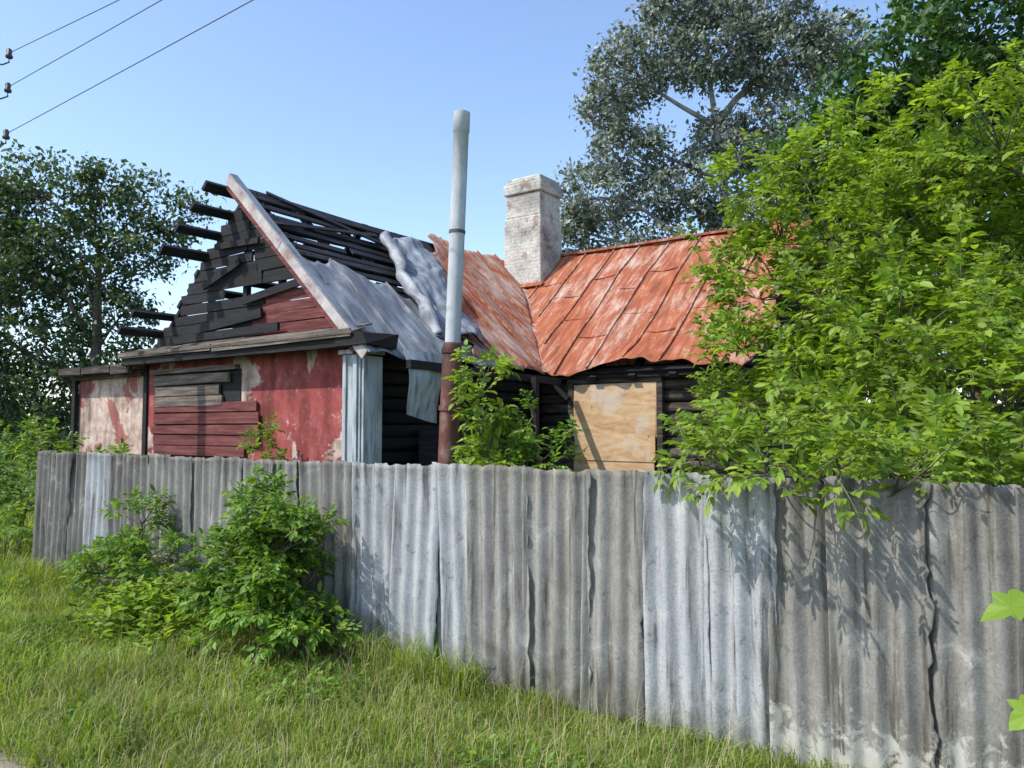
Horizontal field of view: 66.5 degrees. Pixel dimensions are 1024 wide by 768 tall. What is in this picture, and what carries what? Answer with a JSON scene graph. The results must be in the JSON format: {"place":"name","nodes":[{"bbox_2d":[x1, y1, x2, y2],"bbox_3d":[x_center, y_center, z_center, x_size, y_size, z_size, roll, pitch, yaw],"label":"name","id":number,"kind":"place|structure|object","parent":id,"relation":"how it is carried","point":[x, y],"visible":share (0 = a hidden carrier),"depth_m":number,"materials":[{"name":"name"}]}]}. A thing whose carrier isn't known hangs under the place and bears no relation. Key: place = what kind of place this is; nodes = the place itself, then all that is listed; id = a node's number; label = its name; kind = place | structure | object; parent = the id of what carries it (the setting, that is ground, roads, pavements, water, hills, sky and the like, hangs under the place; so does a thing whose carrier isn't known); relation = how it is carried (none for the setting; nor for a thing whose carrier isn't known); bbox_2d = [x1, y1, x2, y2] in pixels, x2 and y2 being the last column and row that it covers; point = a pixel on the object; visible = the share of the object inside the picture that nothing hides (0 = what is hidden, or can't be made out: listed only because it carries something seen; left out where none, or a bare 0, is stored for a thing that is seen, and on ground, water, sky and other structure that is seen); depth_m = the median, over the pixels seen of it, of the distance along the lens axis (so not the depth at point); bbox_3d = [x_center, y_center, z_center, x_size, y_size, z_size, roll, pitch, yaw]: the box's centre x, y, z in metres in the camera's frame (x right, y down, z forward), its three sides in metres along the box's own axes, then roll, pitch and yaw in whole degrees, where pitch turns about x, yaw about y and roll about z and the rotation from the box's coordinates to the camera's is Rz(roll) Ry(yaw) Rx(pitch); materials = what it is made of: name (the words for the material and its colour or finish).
{"place":"outdoors","nodes":[
{"label":"outdoors","id":0,"kind":"place"},
{"bbox_2d":[0,737,61,767],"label":"dirt road","id":1,"kind":"structure","parent":0,"point":[7,764],"depth_m":4.38,"materials":[{"name":"beige soil"}]},
{"bbox_2d":[77,376,142,453],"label":"annex wall","id":2,"kind":"structure","parent":0,"point":[109,411],"depth_m":15.08,"materials":[{"name":"beige paint"}]},
{"bbox_2d":[132,365,144,368],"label":"annex roof","id":3,"kind":"structure","parent":2,"relation":"on","point":[139,367],"depth_m":14.25,"materials":[{"name":"brown wood"}]},
{"bbox_2d":[58,364,143,380],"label":"annex eave boards","id":4,"kind":"object","parent":3,"relation":"attached to","point":[110,371],"visible":0.96,"depth_m":14.95,"materials":[{"name":"wood"}]},
{"bbox_2d":[0,446,1023,767],"bbox_3d":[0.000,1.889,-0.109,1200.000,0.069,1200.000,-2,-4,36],"label":"ground","id":5,"kind":"structure","parent":0,"point":[364,702],"depth_m":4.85,"materials":[{"name":"green plant"}]},
{"bbox_2d":[0,414,133,551],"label":"weed thicket","id":6,"kind":"object","parent":5,"relation":"on","point":[11,479],"visible":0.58,"depth_m":12.09,"materials":[{"name":"green plant"}]},
{"bbox_2d":[70,365,148,455],"bbox_3d":[-7.787,1.220,14.999,2.740,3.050,0.080,-2,-4,36],"label":"annex corner post","id":7,"kind":"object","parent":5,"relation":"on","point":[74,407],"visible":0.46,"depth_m":14.32,"materials":[{"name":"black wood"}]},
{"bbox_2d":[0,138,231,479],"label":"fruit tree","id":8,"kind":"object","parent":5,"relation":"on","point":[23,258],"visible":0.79,"depth_m":19.76,"materials":[{"name":"green plant"}]},
{"bbox_2d":[0,0,252,145],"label":"power lines","id":9,"kind":"object","parent":5,"relation":"on","point":[7,90],"visible":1,"depth_m":11.13,"materials":[{"name":"metal"},{"name":"ceramic"}]},
{"bbox_2d":[55,484,205,614],"bbox_3d":[-3.913,1.733,7.983,2.462,1.430,1.026,-3,-4,42],"label":"elder bush","id":10,"kind":"object","parent":5,"relation":"on","point":[120,556],"visible":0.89,"depth_m":7.84,"materials":[{"name":"green plant"}]},
{"bbox_2d":[28,569,294,672],"bbox_3d":[-3.518,2.024,7.284,4.454,0.550,1.351,-2,-4,36],"label":"weed patch","id":11,"kind":"object","parent":5,"relation":"on","point":[155,598],"visible":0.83,"depth_m":6.87,"materials":[{"name":"green plant"}]},
{"bbox_2d":[147,347,370,462],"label":"front wall","id":12,"kind":"structure","parent":5,"relation":"on","point":[299,393],"depth_m":11.86,"materials":[{"name":"red paint"}]},
{"bbox_2d":[150,364,239,406],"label":"window boards","id":13,"kind":"object","parent":12,"relation":"attached to","point":[167,395],"depth_m":13.37,"materials":[{"name":"grey wood"}]},
{"bbox_2d":[154,369,241,457],"bbox_3d":[-5.428,0.995,13.349,2.550,2.410,0.012,-2,-4,36],"label":"window opening","id":14,"kind":"object","parent":12,"relation":"in","point":[231,391],"depth_m":12.93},
{"bbox_2d":[151,401,272,460],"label":"red siding boards","id":15,"kind":"object","parent":12,"relation":"attached to","point":[210,445],"visible":0.41,"depth_m":13.09,"materials":[{"name":"red wood"}]},
{"bbox_2d":[157,192,336,347],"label":"gable boards","id":16,"kind":"object","parent":12,"relation":"on","point":[245,269],"depth_m":12.81,"materials":[{"name":"black wood"}]},
{"bbox_2d":[121,332,398,366],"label":"burnt cornice beam","id":17,"kind":"structure","parent":12,"relation":"on","point":[387,341],"depth_m":11.56,"materials":[{"name":"brown wood"}]},
{"bbox_2d":[118,323,371,358],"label":"cornice boards","id":18,"kind":"object","parent":17,"relation":"on","point":[247,338],"visible":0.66,"depth_m":12.24,"materials":[{"name":"grey wood"}]},
{"bbox_2d":[225,174,367,358],"bbox_3d":[-3.279,-1.856,11.556,3.298,3.141,0.032,-2,-4,36],"label":"bargeboard","id":19,"kind":"object","parent":17,"relation":"on","point":[300,272],"visible":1,"depth_m":11.50,"materials":[{"name":"grey wood"}]},
{"bbox_2d":[227,186,356,353],"bbox_3d":[-3.361,-1.811,11.661,3.055,2.899,0.050,-2,-4,36],"label":"rake underboard","id":20,"kind":"object","parent":19,"relation":"attached to","point":[291,270],"visible":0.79,"depth_m":11.63,"materials":[{"name":"wood"}]},
{"bbox_2d":[230,173,376,352],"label":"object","id":21,"kind":"object","parent":17,"relation":"on","point":[344,315],"visible":1,"depth_m":11.50,"materials":[{"name":"grey wood"}]},
{"bbox_2d":[236,411,288,461],"bbox_3d":[-3.599,1.461,11.292,0.905,2.147,0.815,-1,-3,17],"label":"maple sapling","id":22,"kind":"object","parent":5,"relation":"on","point":[264,433],"visible":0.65,"depth_m":11.35,"materials":[{"name":"green plant"}]},
{"bbox_2d":[163,463,366,670],"bbox_3d":[-2.049,1.536,6.453,1.839,1.758,1.230,-2,-4,36],"label":"elder bush","id":23,"kind":"object","parent":5,"relation":"on","point":[264,577],"visible":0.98,"depth_m":6.26,"materials":[{"name":"green plant"}]},
{"bbox_2d":[0,567,630,767],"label":"ground weeds","id":24,"kind":"object","parent":5,"relation":"on","point":[534,747],"visible":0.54,"depth_m":5.46,"materials":[{"name":"green plant"}]},
{"bbox_2d":[338,349,384,463],"bbox_3d":[-2.122,1.019,10.944,0.480,2.985,0.450,-2,-4,36],"label":"corner pilaster","id":25,"kind":"object","parent":5,"relation":"on","point":[361,410],"visible":0.42,"depth_m":10.85,"materials":[{"name":"wood"}]},
{"bbox_2d":[438,110,469,464],"bbox_3d":[-0.975,-0.402,10.743,0.431,5.808,2.737,1,-3,-11],"label":"vent pipe","id":26,"kind":"object","parent":5,"relation":"on","point":[448,433],"visible":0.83,"depth_m":9.50,"materials":[{"name":"grey metal"}]},
{"bbox_2d":[382,358,542,468],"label":"side log wall","id":27,"kind":"structure","parent":5,"relation":"on","point":[400,428],"depth_m":11.71,"materials":[{"name":"brown wood"}]},
{"bbox_2d":[406,359,561,468],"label":"charred porch timbers","id":28,"kind":"object","parent":5,"relation":"on","point":[428,444],"visible":0.34,"depth_m":11.52,"materials":[{"name":"brown wood"}]},
{"bbox_2d":[403,350,441,423],"bbox_3d":[-1.251,0.053,11.170,0.176,1.020,0.816,-2,-4,30],"label":"hanging tin sheet","id":29,"kind":"object","parent":28,"relation":"on","point":[423,393],"visible":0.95,"depth_m":11.11,"materials":[{"name":"grey metal"}]},
{"bbox_2d":[442,339,534,466],"bbox_3d":[-0.314,0.930,8.408,1.007,2.874,1.311,-2,-4,36],"label":"maple sapling","id":30,"kind":"object","parent":5,"relation":"on","point":[498,421],"visible":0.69,"depth_m":8.38,"materials":[{"name":"green plant"}]},
{"bbox_2d":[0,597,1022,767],"bbox_3d":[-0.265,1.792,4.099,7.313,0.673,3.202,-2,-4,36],"label":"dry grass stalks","id":31,"kind":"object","parent":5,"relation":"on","point":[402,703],"visible":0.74,"depth_m":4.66,"materials":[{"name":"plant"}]},
{"bbox_2d":[1,385,1023,461],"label":"distant tree line","id":32,"kind":"object","parent":5,"relation":"on","point":[1017,424],"depth_m":45.97,"materials":[{"name":"green plant"}]},
{"bbox_2d":[32,450,1023,767],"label":"corrugated fence","id":33,"kind":"object","parent":5,"relation":"on","point":[824,632],"visible":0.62,"depth_m":4.87,"materials":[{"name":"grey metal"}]},
{"bbox_2d":[477,389,589,470],"bbox_3d":[0.255,1.211,8.330,1.130,2.306,0.854,-2,-4,36],"label":"maple sapling","id":34,"kind":"object","parent":5,"relation":"on","point":[526,440],"visible":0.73,"depth_m":8.29,"materials":[{"name":"green plant"}]},
{"bbox_2d":[390,394,835,475],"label":"walls","id":35,"kind":"structure","parent":5,"relation":"on","point":[834,474],"depth_m":19.55,"materials":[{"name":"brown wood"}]},
{"bbox_2d":[168,200,570,400],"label":"charred rafters","id":36,"kind":"object","parent":35,"relation":"on","point":[560,389],"visible":0.16,"depth_m":14.01,"materials":[{"name":"black wood"}]},
{"bbox_2d":[117,180,463,347],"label":"charred battens","id":37,"kind":"object","parent":36,"relation":"on","point":[334,226],"visible":0.42,"depth_m":13.20,"materials":[{"name":"black wood"}]},
{"bbox_2d":[224,209,435,352],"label":"slope boards","id":38,"kind":"object","parent":36,"relation":"attached to","point":[381,263],"visible":0.03,"depth_m":15.55,"materials":[{"name":"brown wood"}]},
{"bbox_2d":[303,257,494,366],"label":"galvanised roof sheets","id":39,"kind":"object","parent":36,"relation":"on","point":[409,329],"visible":0.52,"depth_m":11.91,"materials":[{"name":"silver metal"}]},
{"bbox_2d":[328,258,443,349],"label":"galvanised seams","id":40,"kind":"object","parent":39,"relation":"attached to","point":[377,312],"visible":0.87,"depth_m":12.14,"materials":[{"name":"grey metal"}]},
{"bbox_2d":[427,233,544,373],"bbox_3d":[-0.686,-1.661,15.749,2.274,3.167,6.337,0,-3,-6],"label":"side roof rusty tin","id":41,"kind":"object","parent":36,"relation":"on","point":[496,325],"visible":0.75,"depth_m":15.47,"materials":[{"name":"metal"}]},
{"bbox_2d":[380,231,484,343],"bbox_3d":[-1.467,-1.731,13.787,1.400,2.192,2.844,2,-4,-29],"label":"peeled tin sheet","id":42,"kind":"object","parent":41,"relation":"on","point":[421,277],"visible":0.9,"depth_m":13.51,"materials":[{"name":"silver metal"}]},
{"bbox_2d":[439,237,539,367],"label":"side roof seams","id":43,"kind":"object","parent":41,"relation":"on","point":[493,311],"visible":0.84,"depth_m":15.37,"materials":[{"name":"metal"}]},
{"bbox_2d":[378,353,801,391],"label":"ceiling boards","id":44,"kind":"object","parent":35,"relation":"on","point":[391,356],"visible":0.04,"depth_m":13.75,"materials":[{"name":"brown wood"}]},
{"bbox_2d":[527,231,848,379],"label":"roof decking","id":45,"kind":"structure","parent":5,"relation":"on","point":[623,361],"depth_m":19.64,"materials":[{"name":"brown wood"}]},
{"bbox_2d":[520,281,543,287],"bbox_3d":[0.213,-2.230,17.784,1.150,0.126,0.142,-2,-4,36],"label":"chimney flashing","id":46,"kind":"object","parent":45,"relation":"on","point":[532,284],"visible":0.57,"depth_m":17.58,"materials":[{"name":"metal"}]},
{"bbox_2d":[504,173,562,283],"bbox_3d":[0.497,-3.023,18.267,1.058,3.500,0.958,-2,-4,36],"label":"chimney stack","id":47,"kind":"object","parent":45,"relation":"on","point":[533,240],"visible":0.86,"depth_m":17.92,"materials":[{"name":"brick"}]},
{"bbox_2d":[523,288,549,372],"bbox_3d":[0.352,-1.576,16.653,0.220,3.022,4.760,0,-3,-6],"label":"valley flashing","id":48,"kind":"object","parent":45,"relation":"attached to","point":[544,370],"visible":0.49,"depth_m":16.03,"materials":[{"name":"metal"}]},
{"bbox_2d":[560,217,806,256],"bbox_3d":[3.041,-3.082,16.992,6.520,0.060,0.160,-2,-4,36],"label":"ridge cap","id":49,"kind":"object","parent":45,"relation":"on","point":[663,240],"visible":0.5,"depth_m":16.95,"materials":[{"name":"metal"}]},
{"bbox_2d":[552,0,885,253],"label":"silver poplar tree","id":50,"kind":"object","parent":5,"relation":"on","point":[765,34],"visible":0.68,"depth_m":27.93,"materials":[{"name":"green plant"}]},
{"bbox_2d":[672,38,1023,487],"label":"box elder tree","id":51,"kind":"object","parent":5,"relation":"on","point":[973,309],"visible":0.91,"depth_m":7.32,"materials":[{"name":"green plant"}]},
{"bbox_2d":[652,391,996,538],"bbox_3d":[1.703,1.082,4.465,1.854,2.118,1.372,-1,-3,16],"label":"overhanging elder branch","id":52,"kind":"object","parent":51,"relation":"attached to","point":[879,449],"visible":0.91,"depth_m":4.32,"materials":[{"name":"green plant"}]},
{"bbox_2d":[745,0,1023,483],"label":"dark maple tree","id":53,"kind":"object","parent":5,"relation":"on","point":[937,28],"visible":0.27,"depth_m":17.36,"materials":[{"name":"green plant"}]},
{"bbox_2d":[980,372,1023,730],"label":"vine plant","id":54,"kind":"object","parent":5,"relation":"on","point":[1004,605],"visible":1,"depth_m":2.90,"materials":[{"name":"green plant"}]},
{"bbox_2d":[0,0,1023,426],"label":"sky","id":55,"kind":"structure","parent":0,"point":[345,109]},
{"bbox_2d":[541,374,738,475],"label":"wing log wall","id":56,"kind":"structure","parent":0,"point":[554,402],"depth_m":13.13,"materials":[{"name":"black wood"}]},
{"bbox_2d":[567,376,664,472],"bbox_3d":[1.786,0.866,13.621,1.850,2.000,0.120,-2,-4,36],"label":"window frame","id":57,"kind":"object","parent":56,"relation":"attached to","point":[659,380],"visible":0.67,"depth_m":13.34,"materials":[{"name":"wood"}]},
{"bbox_2d":[573,382,656,471],"bbox_3d":[1.766,0.934,13.585,1.642,1.898,0.035,-2,-4,36],"label":"plywood window cover","id":58,"kind":"object","parent":57,"relation":"attached to","point":[618,421],"visible":0.69,"depth_m":13.56,"materials":[{"name":"beige wood"}]},
{"bbox_2d":[538,357,743,379],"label":"wing rafters","id":59,"kind":"object","parent":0,"point":[678,367],"visible":0.21,"depth_m":13.25,"materials":[{"name":"black wood"}]},
{"bbox_2d":[527,219,811,376],"bbox_3d":[1.932,-1.617,15.457,7.114,3.141,3.649,-2,-4,36],"label":"metal roof","id":60,"kind":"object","parent":59,"relation":"on","point":[626,330],"visible":0.74,"depth_m":14.99,"materials":[{"name":"orange metal"}]},
{"bbox_2d":[528,232,753,374],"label":"wing roof seams","id":61,"kind":"object","parent":60,"relation":"attached to","point":[620,314],"visible":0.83,"depth_m":15.16,"materials":[{"name":"orange metal"}]},
{"bbox_2d":[539,261,770,337],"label":"wing roof laps","id":62,"kind":"object","parent":60,"relation":"attached to","point":[629,288],"visible":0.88,"depth_m":15.00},
{"bbox_2d":[742,286,820,377],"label":"wing gable boards","id":63,"kind":"object","parent":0,"point":[793,309],"visible":0.09,"depth_m":15.30,"materials":[{"name":"black wood"}]},
{"bbox_2d":[737,367,833,478],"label":"wing end wall","id":64,"kind":"structure","parent":0,"point":[766,465],"depth_m":13.76,"materials":[{"name":"black wood"}]}
]}

